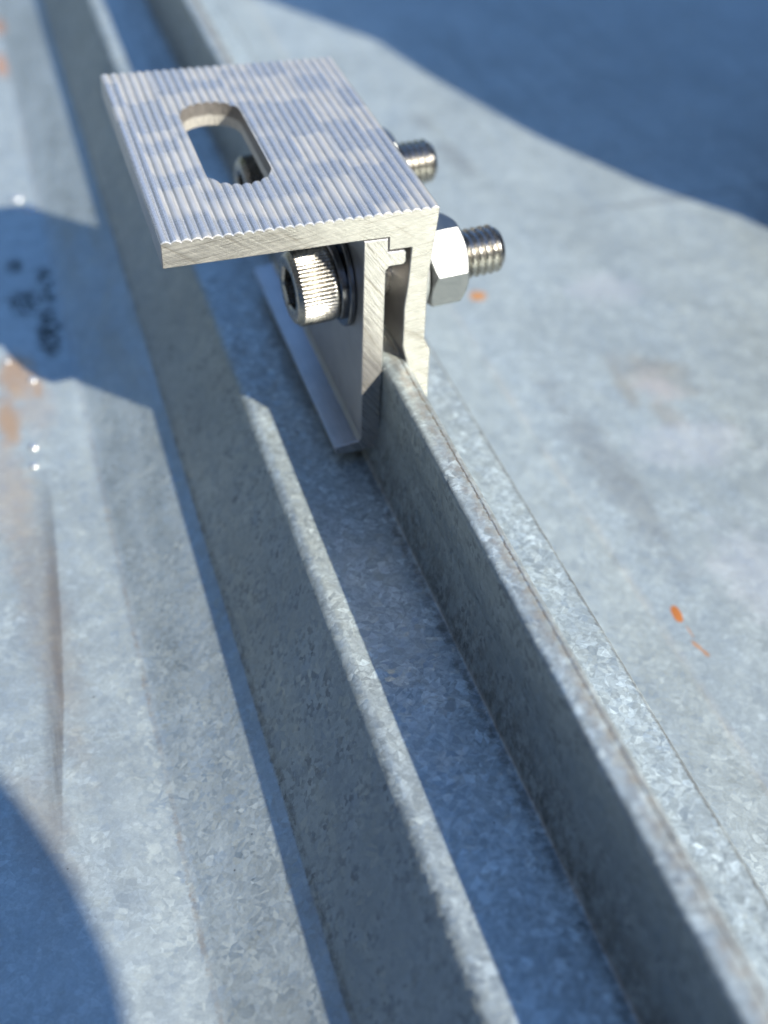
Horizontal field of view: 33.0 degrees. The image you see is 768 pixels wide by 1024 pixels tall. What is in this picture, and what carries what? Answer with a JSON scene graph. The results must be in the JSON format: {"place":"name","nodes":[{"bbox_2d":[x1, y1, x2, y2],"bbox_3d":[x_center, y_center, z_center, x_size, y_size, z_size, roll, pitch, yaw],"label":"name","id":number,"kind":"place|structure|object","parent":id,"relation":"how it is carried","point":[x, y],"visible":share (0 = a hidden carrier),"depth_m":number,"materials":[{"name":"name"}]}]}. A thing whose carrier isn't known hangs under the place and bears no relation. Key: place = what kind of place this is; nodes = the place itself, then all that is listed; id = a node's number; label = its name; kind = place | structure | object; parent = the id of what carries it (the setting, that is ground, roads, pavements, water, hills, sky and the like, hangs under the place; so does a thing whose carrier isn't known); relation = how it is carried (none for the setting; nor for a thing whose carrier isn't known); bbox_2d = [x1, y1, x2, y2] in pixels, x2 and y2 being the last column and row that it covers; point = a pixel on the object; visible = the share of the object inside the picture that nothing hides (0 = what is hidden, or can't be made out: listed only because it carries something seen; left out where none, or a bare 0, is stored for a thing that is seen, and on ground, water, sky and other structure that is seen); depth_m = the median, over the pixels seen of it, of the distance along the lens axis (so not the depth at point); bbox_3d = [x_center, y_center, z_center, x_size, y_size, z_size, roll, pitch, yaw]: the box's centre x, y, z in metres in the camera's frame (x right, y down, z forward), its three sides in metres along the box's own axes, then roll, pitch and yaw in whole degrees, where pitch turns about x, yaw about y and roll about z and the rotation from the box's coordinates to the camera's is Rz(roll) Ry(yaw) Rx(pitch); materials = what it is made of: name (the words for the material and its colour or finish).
{"place":"outdoors","nodes":[
{"label":"outdoors","id":0,"kind":"place"},
{"bbox_2d":[0,0,767,1023],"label":"roof","id":1,"kind":"structure","parent":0,"point":[444,700],"depth_m":0.22,"materials":[{"name":"metal"}]},
{"bbox_2d":[11,195,22,201],"bbox_3d":[-0.096,-0.082,0.338,0.003,0.001,0.003,-10,41,-14],"label":"zinc bead","id":2,"kind":"object","parent":1,"relation":"attached to","point":[16,198],"visible":1,"depth_m":0.34,"materials":[{"name":"silver metal"}]},
{"bbox_2d":[24,205,34,211],"bbox_3d":[-0.091,-0.078,0.334,0.003,0.001,0.003,-10,41,-14],"label":"zinc bead","id":3,"kind":"object","parent":1,"relation":"attached to","point":[29,208],"visible":1,"depth_m":0.33,"materials":[{"name":"metal"}]},
{"bbox_2d":[28,377,36,382],"bbox_3d":[-0.074,-0.028,0.274,0.002,0.001,0.002,-10,41,-14],"label":"zinc bead","id":4,"kind":"object","parent":1,"relation":"attached to","point":[32,379],"visible":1,"depth_m":0.27,"materials":[{"name":"silver metal"}]},
{"bbox_2d":[29,443,38,449],"bbox_3d":[-0.069,-0.013,0.257,0.002,0.001,0.002,-10,41,-14],"label":"zinc bead","id":5,"kind":"object","parent":1,"relation":"attached to","point":[34,446],"visible":1,"depth_m":0.26,"materials":[{"name":"silver metal"}]},
{"bbox_2d":[30,462,38,468],"bbox_3d":[-0.068,-0.009,0.252,0.002,0.001,0.002,-10,41,-14],"label":"zinc bead","id":6,"kind":"object","parent":1,"relation":"attached to","point":[34,465],"visible":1,"depth_m":0.25,"materials":[{"name":"silver metal"}]},
{"bbox_2d":[100,57,504,453],"bbox_3d":[-0.014,-0.045,0.223,0.057,0.043,0.063,-10,41,-14],"label":"seam clamp","id":7,"kind":"object","parent":1,"relation":"attached to","point":[329,201],"visible":1,"depth_m":0.20,"materials":[{"name":"metal"}]}
]}

